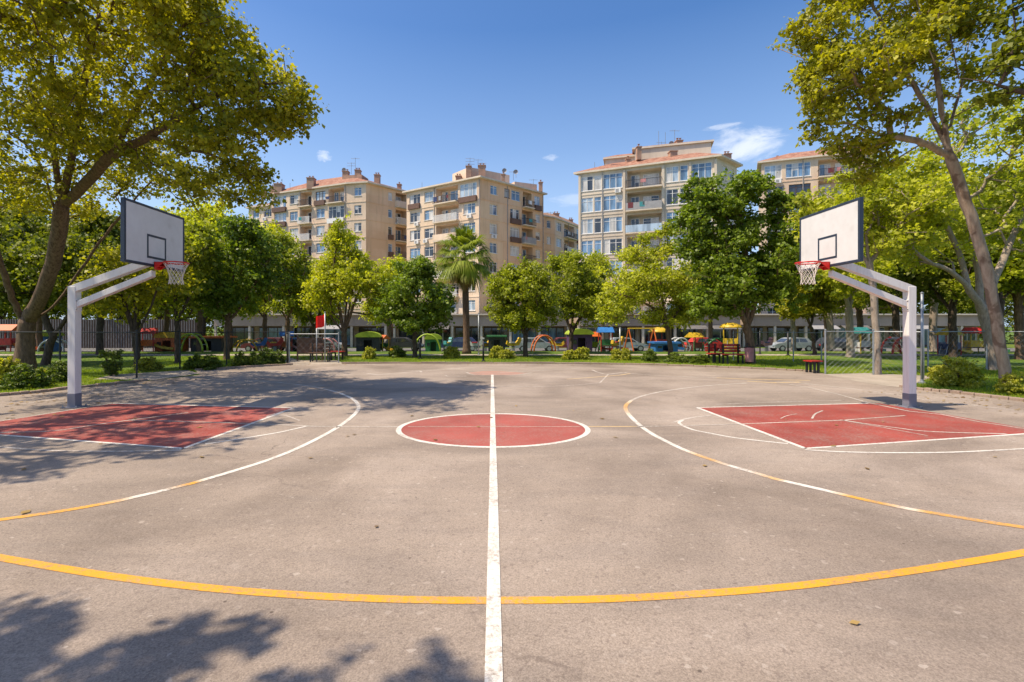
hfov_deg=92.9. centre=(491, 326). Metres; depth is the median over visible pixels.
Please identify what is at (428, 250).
window
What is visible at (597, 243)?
window
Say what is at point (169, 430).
painted key
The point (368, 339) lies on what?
play house
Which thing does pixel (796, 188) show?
window
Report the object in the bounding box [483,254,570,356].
tree
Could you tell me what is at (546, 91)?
sky
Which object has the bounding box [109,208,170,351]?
tree
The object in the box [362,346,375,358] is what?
shrub
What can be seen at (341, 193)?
window
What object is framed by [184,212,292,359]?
tree
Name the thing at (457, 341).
parked car
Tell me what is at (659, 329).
play tower
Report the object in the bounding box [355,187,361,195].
window
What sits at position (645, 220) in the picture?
window
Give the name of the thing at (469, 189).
window
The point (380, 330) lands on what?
shop window
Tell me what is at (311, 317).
tree
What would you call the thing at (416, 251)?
window
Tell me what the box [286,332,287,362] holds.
pole
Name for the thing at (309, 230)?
balcony door
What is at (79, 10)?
tree
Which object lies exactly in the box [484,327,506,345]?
shop window
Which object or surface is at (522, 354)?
path
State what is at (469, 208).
window
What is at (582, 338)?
play house
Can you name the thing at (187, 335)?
climbing arch
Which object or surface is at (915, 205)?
tree
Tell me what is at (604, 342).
play tower
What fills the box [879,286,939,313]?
tree
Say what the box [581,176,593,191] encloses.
window
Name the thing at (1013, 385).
shrub
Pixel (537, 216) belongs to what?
window
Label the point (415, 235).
window
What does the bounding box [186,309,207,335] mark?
tree
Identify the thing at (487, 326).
shop row
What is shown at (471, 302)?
window
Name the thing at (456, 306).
window
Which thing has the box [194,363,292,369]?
kerb
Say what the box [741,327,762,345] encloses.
shop window
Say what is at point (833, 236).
basketball hoop
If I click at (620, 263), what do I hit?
window
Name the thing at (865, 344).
play tower
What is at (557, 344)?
spring rider
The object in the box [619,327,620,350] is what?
pole
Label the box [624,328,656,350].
swing set
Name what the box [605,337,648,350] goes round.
parked car
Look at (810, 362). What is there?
park bench
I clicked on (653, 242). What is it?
window
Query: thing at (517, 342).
spring rider
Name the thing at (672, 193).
window
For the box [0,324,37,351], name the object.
play tower
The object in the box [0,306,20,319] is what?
tree
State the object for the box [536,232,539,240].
window
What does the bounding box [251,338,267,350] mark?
spring rider
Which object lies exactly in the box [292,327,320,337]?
shop window
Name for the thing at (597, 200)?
window
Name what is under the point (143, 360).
shrub
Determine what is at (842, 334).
shop window
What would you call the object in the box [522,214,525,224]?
balcony door
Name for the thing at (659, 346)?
play house
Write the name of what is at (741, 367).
kerb
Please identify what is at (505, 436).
circle
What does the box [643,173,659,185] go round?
window
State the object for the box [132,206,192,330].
tree
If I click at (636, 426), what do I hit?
pale yellow court lines
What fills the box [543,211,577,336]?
apartment block
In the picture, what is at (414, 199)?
window
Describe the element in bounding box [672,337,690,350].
climbing arch
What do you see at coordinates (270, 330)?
shop window
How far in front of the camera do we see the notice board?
23.81 m
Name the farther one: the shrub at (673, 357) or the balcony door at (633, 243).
the balcony door at (633, 243)
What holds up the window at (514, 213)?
in the apartment block at (502, 213)
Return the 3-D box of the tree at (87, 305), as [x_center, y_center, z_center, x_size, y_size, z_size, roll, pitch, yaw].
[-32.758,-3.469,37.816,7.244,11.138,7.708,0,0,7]
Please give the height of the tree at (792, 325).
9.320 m
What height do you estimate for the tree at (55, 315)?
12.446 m
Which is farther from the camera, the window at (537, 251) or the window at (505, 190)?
the window at (537, 251)
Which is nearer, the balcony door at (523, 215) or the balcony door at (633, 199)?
the balcony door at (633, 199)
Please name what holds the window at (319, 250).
in the apartment block at (310, 211)
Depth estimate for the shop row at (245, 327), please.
61.56 m
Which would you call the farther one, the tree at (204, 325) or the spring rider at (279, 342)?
the tree at (204, 325)
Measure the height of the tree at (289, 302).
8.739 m
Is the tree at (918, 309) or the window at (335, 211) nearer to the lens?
the tree at (918, 309)
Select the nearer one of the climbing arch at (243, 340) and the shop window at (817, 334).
the climbing arch at (243, 340)
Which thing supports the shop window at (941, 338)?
in the shop row at (767, 322)
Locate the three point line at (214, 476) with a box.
[0,393,360,520]
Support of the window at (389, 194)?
in the apartment block at (310, 211)
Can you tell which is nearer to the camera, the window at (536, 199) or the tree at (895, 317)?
the tree at (895, 317)
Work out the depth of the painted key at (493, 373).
17.46 m
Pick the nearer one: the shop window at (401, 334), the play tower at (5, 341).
the play tower at (5, 341)
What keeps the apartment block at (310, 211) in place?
on the ground at (895, 361)
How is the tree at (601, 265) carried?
on the ground at (895, 361)
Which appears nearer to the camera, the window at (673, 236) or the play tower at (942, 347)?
the play tower at (942, 347)
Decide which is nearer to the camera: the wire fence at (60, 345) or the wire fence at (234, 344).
the wire fence at (60, 345)
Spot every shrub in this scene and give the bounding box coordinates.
[0,356,22,384]
[0,363,57,389]
[45,360,67,383]
[96,349,124,375]
[133,356,164,370]
[182,353,206,369]
[197,354,224,369]
[230,350,249,366]
[247,350,265,364]
[259,347,276,363]
[271,349,285,363]
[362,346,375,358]
[388,345,406,357]
[441,346,460,358]
[488,345,502,358]
[499,348,516,358]
[560,349,576,359]
[574,347,590,359]
[609,348,621,359]
[619,348,632,360]
[640,348,660,361]
[661,352,689,362]
[689,353,710,363]
[926,364,952,379]
[930,355,989,388]
[992,371,1023,395]
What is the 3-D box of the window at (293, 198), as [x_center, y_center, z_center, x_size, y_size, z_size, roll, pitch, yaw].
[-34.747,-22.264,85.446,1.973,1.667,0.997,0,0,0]
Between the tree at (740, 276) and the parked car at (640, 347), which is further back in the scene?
the parked car at (640, 347)
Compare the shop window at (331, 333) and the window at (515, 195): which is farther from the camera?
the window at (515, 195)
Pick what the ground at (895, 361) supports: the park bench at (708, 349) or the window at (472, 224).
the park bench at (708, 349)
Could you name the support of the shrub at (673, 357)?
on the ground at (895, 361)
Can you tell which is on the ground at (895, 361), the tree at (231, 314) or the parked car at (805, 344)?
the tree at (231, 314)
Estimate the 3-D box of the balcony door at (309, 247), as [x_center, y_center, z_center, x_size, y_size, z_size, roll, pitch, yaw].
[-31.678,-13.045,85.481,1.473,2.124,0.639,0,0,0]
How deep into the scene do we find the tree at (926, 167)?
18.91 m
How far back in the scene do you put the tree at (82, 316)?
61.89 m
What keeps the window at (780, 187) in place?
in the apartment block at (800, 171)
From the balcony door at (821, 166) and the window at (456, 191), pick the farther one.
the window at (456, 191)
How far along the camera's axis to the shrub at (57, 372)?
14.60 m
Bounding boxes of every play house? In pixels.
[35,330,64,350]
[151,332,188,350]
[188,336,237,350]
[290,337,309,350]
[354,331,381,350]
[424,334,441,350]
[487,335,506,350]
[565,329,593,350]
[647,341,680,351]
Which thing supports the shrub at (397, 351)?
on the ground at (895, 361)
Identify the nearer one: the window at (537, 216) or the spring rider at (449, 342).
the spring rider at (449, 342)
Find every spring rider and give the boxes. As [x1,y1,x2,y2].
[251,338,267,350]
[267,337,283,350]
[443,337,452,348]
[470,337,483,350]
[506,337,521,350]
[549,337,564,350]
[611,336,624,348]
[761,337,773,350]
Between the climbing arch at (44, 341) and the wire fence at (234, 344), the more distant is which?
the climbing arch at (44, 341)
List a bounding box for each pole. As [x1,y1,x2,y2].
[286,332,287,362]
[316,312,325,361]
[316,328,316,361]
[419,338,421,358]
[477,312,479,354]
[482,339,484,360]
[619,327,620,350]
[758,330,760,353]
[787,331,790,355]
[918,292,925,383]
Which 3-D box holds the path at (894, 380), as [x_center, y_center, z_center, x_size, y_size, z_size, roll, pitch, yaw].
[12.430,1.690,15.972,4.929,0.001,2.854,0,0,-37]
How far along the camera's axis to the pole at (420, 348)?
25.29 m
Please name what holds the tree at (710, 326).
on the ground at (895, 361)
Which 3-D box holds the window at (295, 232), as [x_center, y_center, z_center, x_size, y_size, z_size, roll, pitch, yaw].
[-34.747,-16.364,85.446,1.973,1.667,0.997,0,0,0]
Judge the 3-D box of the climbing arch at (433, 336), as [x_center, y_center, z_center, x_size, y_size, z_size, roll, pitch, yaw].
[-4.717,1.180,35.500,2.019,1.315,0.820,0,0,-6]
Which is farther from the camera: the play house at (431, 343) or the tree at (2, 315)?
the tree at (2, 315)
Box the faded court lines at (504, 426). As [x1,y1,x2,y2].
[0,368,1023,451]
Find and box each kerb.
[0,379,147,395]
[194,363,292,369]
[342,362,816,371]
[899,385,1023,401]
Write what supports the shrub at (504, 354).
on the ground at (895, 361)
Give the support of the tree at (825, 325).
on the ground at (895, 361)
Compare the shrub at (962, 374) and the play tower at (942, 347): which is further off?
the play tower at (942, 347)
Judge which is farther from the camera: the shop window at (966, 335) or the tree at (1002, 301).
the shop window at (966, 335)
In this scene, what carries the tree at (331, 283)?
on the ground at (895, 361)
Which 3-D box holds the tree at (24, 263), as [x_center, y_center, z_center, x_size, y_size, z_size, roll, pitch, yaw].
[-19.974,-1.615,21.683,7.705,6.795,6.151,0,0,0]
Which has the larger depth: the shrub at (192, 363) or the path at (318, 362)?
the path at (318, 362)
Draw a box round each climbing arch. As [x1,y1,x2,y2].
[37,339,67,351]
[181,333,208,351]
[231,339,261,350]
[323,338,339,350]
[417,333,440,350]
[531,335,555,350]
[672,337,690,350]
[703,338,722,347]
[880,337,902,353]
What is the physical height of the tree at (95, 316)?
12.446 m
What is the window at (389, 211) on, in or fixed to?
in the apartment block at (310, 211)
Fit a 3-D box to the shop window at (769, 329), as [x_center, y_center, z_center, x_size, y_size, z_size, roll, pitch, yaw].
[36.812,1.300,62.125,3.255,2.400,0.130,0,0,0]
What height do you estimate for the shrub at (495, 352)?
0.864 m
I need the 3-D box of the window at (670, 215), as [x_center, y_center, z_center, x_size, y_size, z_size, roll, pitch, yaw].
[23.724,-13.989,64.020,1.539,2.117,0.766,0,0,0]
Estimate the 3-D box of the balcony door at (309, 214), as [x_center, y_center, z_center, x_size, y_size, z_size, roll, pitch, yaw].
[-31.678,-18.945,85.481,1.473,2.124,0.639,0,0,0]
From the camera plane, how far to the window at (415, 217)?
80.16 m
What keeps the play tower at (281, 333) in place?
on the ground at (895, 361)
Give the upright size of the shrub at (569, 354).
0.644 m
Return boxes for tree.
[0,0,152,63]
[0,0,329,370]
[0,195,50,307]
[0,216,121,364]
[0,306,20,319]
[3,304,63,318]
[20,201,57,350]
[34,196,128,354]
[48,217,122,319]
[52,308,92,319]
[63,232,206,369]
[90,300,132,319]
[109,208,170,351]
[130,305,178,319]
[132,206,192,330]
[146,212,230,363]
[151,193,239,350]
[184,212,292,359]
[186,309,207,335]
[188,237,261,345]
[233,219,317,350]
[237,228,324,350]
[290,264,344,337]
[297,211,393,356]
[358,251,415,347]
[369,254,457,357]
[432,224,494,353]
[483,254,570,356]
[544,248,613,349]
[577,249,641,350]
[594,222,712,354]
[666,168,822,363]
[673,235,735,346]
[757,246,814,350]
[766,0,1012,393]
[775,279,847,354]
[781,151,974,373]
[783,184,918,356]
[791,203,852,350]
[826,293,869,349]
[855,209,963,351]
[855,286,892,350]
[864,91,1023,370]
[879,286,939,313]
[879,303,902,313]
[883,194,1016,356]
[886,182,950,350]
[925,292,984,313]
[930,164,1023,359]
[933,0,1023,138]
[937,178,1014,318]
[965,292,1013,316]
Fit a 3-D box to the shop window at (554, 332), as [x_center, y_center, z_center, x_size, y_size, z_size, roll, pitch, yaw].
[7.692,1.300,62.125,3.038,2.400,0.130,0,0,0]
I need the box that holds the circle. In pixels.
[401,414,584,445]
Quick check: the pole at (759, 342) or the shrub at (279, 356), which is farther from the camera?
the pole at (759, 342)
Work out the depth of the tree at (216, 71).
12.30 m
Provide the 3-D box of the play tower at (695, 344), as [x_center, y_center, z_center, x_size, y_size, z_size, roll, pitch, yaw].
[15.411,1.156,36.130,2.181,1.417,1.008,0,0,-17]
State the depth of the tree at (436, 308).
25.62 m
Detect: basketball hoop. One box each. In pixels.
[61,197,189,407]
[794,197,922,407]
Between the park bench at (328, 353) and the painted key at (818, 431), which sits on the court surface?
the painted key at (818, 431)
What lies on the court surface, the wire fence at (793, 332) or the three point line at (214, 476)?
the three point line at (214, 476)
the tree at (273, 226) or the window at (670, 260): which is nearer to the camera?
the tree at (273, 226)
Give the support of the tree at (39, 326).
on the ground at (895, 361)
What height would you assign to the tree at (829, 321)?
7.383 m
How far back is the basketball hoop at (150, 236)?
10.13 m
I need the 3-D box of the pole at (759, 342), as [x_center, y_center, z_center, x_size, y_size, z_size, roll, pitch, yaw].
[16.271,0.976,29.548,0.208,1.547,0.198,0,0,0]
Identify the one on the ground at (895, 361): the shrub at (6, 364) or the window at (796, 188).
the shrub at (6, 364)
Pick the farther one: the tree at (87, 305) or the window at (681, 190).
the window at (681, 190)
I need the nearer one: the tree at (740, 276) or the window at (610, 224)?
the tree at (740, 276)
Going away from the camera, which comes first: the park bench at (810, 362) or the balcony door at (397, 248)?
the park bench at (810, 362)
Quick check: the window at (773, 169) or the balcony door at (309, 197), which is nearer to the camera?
the window at (773, 169)
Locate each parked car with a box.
[240,338,284,350]
[315,337,341,350]
[381,337,423,350]
[441,337,480,350]
[515,338,553,350]
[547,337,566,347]
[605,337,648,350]
[683,337,722,350]
[768,337,816,350]
[816,337,845,350]
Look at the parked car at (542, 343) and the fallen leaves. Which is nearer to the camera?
the fallen leaves
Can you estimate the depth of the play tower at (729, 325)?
34.06 m
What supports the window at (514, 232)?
in the apartment block at (502, 213)
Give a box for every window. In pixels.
[232,327,253,345]
[252,211,258,218]
[259,327,281,337]
[263,209,270,217]
[274,195,285,207]
[275,213,285,221]
[289,195,298,204]
[289,211,297,221]
[290,228,297,237]
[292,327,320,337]
[316,191,324,199]
[316,208,324,218]
[316,226,324,235]
[317,243,324,252]
[326,327,353,345]
[329,205,343,217]
[340,192,343,201]
[354,223,360,231]
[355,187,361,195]
[355,205,361,213]
[355,241,360,249]
[359,327,383,342]
[388,192,391,200]
[388,209,391,217]
[388,226,391,234]
[388,244,391,251]
[399,327,421,342]
[409,248,419,258]
[410,194,419,203]
[410,230,419,240]
[411,212,419,222]
[424,191,432,202]
[424,210,432,220]
[425,228,432,238]
[425,246,432,256]
[427,327,450,343]
[450,190,457,200]
[451,209,458,219]
[451,284,458,293]
[451,302,458,312]
[455,327,477,341]
[460,182,476,196]
[463,203,474,214]
[464,222,474,232]
[469,300,474,310]
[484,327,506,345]
[489,223,497,234]
[490,185,497,195]
[490,204,497,215]
[490,242,496,253]
[490,262,496,272]
[504,188,509,198]
[510,208,518,218]
[510,227,518,237]
[510,245,519,256]
[511,190,519,201]
[512,327,535,341]
[534,196,539,205]
[535,214,540,223]
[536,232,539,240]
[536,250,540,258]
[541,327,563,341]
[556,222,560,231]
[556,238,560,247]
[577,327,600,341]
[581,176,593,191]
[581,197,592,212]
[581,219,593,234]
[581,240,592,255]
[594,175,601,190]
[594,197,601,211]
[594,218,600,233]
[594,240,600,254]
[603,172,622,189]
[603,194,622,210]
[603,216,622,232]
[603,238,622,254]
[603,260,621,273]
[613,327,634,339]
[640,327,666,344]
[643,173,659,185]
[643,195,658,200]
[643,217,658,223]
[644,239,658,248]
[666,166,678,182]
[666,189,678,205]
[666,212,678,226]
[666,235,678,249]
[666,257,678,270]
[671,327,697,345]
[679,165,687,181]
[679,188,686,204]
[692,162,711,177]
[703,328,728,342]
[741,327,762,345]
[764,165,781,179]
[767,186,782,196]
[767,308,779,313]
[767,327,790,340]
[786,162,810,177]
[789,183,810,195]
[798,327,823,342]
[834,327,845,337]
[835,163,854,173]
[864,327,883,344]
[889,327,902,345]
[919,327,944,345]
[957,327,974,341]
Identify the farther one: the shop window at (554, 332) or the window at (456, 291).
the window at (456, 291)
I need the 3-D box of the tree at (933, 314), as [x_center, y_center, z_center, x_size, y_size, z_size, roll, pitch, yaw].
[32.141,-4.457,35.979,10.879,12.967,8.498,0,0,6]
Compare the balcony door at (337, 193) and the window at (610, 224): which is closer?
the window at (610, 224)
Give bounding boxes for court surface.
[0,364,1023,681]
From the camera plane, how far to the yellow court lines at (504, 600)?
3.13 m
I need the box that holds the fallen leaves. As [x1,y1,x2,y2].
[7,363,1019,623]
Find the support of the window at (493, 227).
in the apartment block at (502, 213)
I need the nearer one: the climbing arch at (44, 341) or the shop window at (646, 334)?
the climbing arch at (44, 341)
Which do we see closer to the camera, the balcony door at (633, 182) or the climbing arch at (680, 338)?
the climbing arch at (680, 338)
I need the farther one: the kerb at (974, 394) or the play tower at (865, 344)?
the play tower at (865, 344)
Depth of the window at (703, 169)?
62.70 m
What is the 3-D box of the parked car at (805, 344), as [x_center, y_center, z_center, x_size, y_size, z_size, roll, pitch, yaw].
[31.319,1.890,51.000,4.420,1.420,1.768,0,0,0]
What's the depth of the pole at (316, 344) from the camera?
23.39 m
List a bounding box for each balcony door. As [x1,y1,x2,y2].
[308,196,311,205]
[308,212,311,221]
[308,229,311,238]
[308,246,311,256]
[334,192,338,201]
[396,230,400,239]
[396,247,400,256]
[442,192,447,201]
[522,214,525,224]
[631,175,638,186]
[631,197,638,201]
[631,218,638,224]
[631,241,638,247]
[819,164,829,175]
[819,184,829,196]
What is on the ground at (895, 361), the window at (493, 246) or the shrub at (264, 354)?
the shrub at (264, 354)
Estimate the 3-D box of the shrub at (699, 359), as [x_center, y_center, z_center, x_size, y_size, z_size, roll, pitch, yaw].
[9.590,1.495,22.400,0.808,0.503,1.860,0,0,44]
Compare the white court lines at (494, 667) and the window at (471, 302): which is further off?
the window at (471, 302)
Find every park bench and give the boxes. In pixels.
[308,343,332,361]
[328,351,344,359]
[705,343,721,362]
[719,344,744,363]
[803,360,822,372]
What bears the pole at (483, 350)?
on the ground at (895, 361)
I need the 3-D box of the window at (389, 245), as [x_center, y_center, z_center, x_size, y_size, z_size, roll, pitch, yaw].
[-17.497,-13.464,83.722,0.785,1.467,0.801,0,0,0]
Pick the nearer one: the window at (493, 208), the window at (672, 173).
the window at (672, 173)
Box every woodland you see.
[3,308,223,335]
[744,302,1013,341]
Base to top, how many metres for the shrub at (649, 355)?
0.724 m
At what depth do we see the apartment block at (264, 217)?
98.74 m
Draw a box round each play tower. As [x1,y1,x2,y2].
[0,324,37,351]
[140,328,172,350]
[279,331,296,350]
[381,335,391,350]
[592,332,611,350]
[595,327,628,350]
[648,327,683,349]
[685,332,704,350]
[719,322,741,349]
[854,327,885,352]
[934,329,972,354]
[961,327,1009,352]
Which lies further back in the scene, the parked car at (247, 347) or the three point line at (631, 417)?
the parked car at (247, 347)
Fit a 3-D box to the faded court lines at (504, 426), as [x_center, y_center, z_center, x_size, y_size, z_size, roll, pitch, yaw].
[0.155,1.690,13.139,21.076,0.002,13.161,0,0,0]
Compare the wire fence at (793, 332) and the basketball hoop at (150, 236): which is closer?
the basketball hoop at (150, 236)
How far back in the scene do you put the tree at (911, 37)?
12.08 m
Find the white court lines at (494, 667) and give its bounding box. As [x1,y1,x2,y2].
[0,375,1023,681]
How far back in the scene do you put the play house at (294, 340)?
37.08 m
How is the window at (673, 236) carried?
in the apartment block at (623, 199)
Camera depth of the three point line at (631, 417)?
5.11 m
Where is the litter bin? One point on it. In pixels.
(749, 354)
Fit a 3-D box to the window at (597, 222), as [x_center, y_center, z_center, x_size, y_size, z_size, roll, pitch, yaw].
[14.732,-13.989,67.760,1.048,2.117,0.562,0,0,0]
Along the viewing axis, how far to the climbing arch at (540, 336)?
34.78 m
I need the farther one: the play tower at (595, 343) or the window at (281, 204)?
the window at (281, 204)
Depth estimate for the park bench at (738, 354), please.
22.20 m
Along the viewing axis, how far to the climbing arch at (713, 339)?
35.61 m
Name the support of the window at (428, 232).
in the apartment block at (502, 213)
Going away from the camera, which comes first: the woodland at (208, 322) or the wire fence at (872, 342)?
the wire fence at (872, 342)
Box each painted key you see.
[0,403,290,447]
[470,371,524,374]
[702,403,1023,447]
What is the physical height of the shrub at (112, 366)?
0.980 m
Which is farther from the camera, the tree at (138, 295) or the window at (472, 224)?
the window at (472, 224)
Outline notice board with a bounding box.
[294,333,323,360]
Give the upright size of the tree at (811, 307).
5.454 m
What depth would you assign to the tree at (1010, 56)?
10.35 m
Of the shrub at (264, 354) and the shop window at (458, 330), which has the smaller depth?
the shrub at (264, 354)
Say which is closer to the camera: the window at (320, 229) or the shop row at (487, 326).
the shop row at (487, 326)
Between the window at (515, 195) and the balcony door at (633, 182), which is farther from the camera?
the window at (515, 195)
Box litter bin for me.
[744,343,754,363]
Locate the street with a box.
[0,348,1014,350]
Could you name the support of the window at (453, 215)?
in the apartment block at (502, 213)
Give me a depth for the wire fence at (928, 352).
18.42 m
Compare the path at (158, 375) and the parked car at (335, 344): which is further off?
the parked car at (335, 344)
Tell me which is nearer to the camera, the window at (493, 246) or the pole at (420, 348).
the pole at (420, 348)
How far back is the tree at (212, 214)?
33.64 m
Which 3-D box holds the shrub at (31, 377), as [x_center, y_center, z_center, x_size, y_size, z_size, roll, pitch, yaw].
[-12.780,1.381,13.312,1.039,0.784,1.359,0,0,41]
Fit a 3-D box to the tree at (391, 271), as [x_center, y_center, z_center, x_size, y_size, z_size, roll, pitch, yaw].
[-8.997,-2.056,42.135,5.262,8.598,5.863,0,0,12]
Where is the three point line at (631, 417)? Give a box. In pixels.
[623,400,1023,528]
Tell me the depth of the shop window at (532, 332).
62.06 m
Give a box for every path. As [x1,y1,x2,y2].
[0,354,1013,355]
[97,370,198,379]
[257,353,309,362]
[293,360,341,364]
[825,373,928,387]
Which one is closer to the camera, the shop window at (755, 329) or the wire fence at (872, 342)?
the wire fence at (872, 342)
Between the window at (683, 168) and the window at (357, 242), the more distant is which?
the window at (357, 242)
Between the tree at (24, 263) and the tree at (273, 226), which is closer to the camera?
the tree at (24, 263)
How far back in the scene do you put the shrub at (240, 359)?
20.22 m
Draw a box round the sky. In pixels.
[0,0,1023,326]
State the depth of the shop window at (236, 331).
61.56 m
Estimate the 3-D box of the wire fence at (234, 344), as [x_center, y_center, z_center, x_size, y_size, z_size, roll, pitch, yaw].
[-11.048,0.955,21.028,4.172,1.590,0.541,0,0,-34]
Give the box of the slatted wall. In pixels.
[0,319,196,347]
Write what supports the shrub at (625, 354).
on the ground at (895, 361)
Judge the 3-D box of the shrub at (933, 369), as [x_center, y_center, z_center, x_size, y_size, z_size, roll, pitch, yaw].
[14.110,1.494,15.320,0.676,0.628,0.806,0,0,38]
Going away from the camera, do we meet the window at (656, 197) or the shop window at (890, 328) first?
the shop window at (890, 328)
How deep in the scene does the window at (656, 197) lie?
66.19 m
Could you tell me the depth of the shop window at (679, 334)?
60.86 m
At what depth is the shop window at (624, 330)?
60.86 m
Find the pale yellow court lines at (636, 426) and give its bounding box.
[573,373,809,426]
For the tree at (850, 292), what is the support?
on the ground at (895, 361)
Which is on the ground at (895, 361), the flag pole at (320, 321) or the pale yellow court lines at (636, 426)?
the flag pole at (320, 321)
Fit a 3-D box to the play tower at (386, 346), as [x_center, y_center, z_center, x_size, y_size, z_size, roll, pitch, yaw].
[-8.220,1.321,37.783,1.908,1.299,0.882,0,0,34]
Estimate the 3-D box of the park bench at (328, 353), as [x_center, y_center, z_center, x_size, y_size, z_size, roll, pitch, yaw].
[-8.206,1.250,23.271,1.100,0.900,0.550,0,0,-6]
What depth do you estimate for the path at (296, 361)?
23.38 m
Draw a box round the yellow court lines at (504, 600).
[0,549,1023,603]
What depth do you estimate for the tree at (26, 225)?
26.86 m
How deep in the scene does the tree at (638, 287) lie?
24.73 m
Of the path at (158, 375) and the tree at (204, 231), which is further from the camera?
the tree at (204, 231)
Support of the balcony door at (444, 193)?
in the apartment block at (502, 213)
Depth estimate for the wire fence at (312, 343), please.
22.54 m
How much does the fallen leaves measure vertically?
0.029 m
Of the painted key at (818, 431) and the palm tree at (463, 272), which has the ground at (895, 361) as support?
the palm tree at (463, 272)
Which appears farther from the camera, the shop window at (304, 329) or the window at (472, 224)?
the window at (472, 224)
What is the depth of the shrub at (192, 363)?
18.89 m
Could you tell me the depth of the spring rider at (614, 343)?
33.85 m
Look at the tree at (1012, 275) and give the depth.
24.85 m
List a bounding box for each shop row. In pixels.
[214,314,396,347]
[393,314,569,346]
[569,313,741,347]
[731,314,979,346]
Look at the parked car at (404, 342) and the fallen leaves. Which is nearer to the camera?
the fallen leaves
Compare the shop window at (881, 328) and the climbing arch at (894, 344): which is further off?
the shop window at (881, 328)
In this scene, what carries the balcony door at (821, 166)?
in the apartment block at (800, 171)
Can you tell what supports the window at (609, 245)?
in the apartment block at (623, 199)
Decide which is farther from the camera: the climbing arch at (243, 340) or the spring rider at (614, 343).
the climbing arch at (243, 340)
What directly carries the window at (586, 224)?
in the apartment block at (623, 199)
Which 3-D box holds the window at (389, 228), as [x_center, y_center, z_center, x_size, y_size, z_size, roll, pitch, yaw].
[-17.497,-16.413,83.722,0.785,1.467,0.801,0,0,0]
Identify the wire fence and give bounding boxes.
[0,330,137,377]
[138,329,180,374]
[181,330,288,364]
[289,332,338,362]
[733,331,821,363]
[824,329,924,375]
[927,329,1023,370]
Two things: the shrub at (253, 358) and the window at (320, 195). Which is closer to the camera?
the shrub at (253, 358)
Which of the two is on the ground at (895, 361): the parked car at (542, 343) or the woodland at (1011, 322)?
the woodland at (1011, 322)
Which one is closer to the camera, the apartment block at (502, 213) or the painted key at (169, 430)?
the painted key at (169, 430)
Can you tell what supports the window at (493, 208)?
in the apartment block at (502, 213)
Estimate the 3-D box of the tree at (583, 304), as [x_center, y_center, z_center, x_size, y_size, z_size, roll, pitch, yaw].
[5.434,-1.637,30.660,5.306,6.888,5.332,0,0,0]
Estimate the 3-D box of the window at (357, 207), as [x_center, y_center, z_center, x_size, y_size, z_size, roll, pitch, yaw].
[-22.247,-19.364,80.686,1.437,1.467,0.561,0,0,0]
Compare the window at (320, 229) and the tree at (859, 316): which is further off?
the window at (320, 229)
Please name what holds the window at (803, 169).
in the apartment block at (800, 171)
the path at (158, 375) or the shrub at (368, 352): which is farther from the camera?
the shrub at (368, 352)
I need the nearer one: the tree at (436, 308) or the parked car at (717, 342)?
the tree at (436, 308)
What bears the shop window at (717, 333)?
in the shop row at (644, 335)
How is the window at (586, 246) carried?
in the apartment block at (623, 199)
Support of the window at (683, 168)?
in the apartment block at (623, 199)
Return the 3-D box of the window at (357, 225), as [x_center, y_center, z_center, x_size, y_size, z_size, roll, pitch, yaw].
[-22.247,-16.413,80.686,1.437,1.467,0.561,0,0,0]
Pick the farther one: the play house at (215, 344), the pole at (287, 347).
the play house at (215, 344)
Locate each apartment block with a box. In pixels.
[245,191,270,313]
[270,158,406,313]
[402,158,546,313]
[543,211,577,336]
[573,130,742,312]
[756,142,876,313]
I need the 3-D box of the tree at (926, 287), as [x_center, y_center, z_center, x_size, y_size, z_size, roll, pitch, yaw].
[25.496,-2.975,26.857,6.852,9.542,6.631,0,0,-37]
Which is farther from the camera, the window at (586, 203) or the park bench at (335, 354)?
the window at (586, 203)
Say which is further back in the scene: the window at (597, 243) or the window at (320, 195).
the window at (320, 195)
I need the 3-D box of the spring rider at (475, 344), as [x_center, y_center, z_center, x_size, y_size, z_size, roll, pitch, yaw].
[-1.149,1.332,36.000,1.170,1.047,0.500,0,0,0]
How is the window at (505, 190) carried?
in the apartment block at (502, 213)
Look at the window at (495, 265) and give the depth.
74.97 m
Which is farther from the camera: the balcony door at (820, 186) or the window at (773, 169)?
the window at (773, 169)
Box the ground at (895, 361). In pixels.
[0,327,1023,397]
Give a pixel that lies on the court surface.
(612, 510)
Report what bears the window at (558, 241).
in the apartment block at (560, 233)
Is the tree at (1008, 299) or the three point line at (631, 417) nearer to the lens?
the three point line at (631, 417)

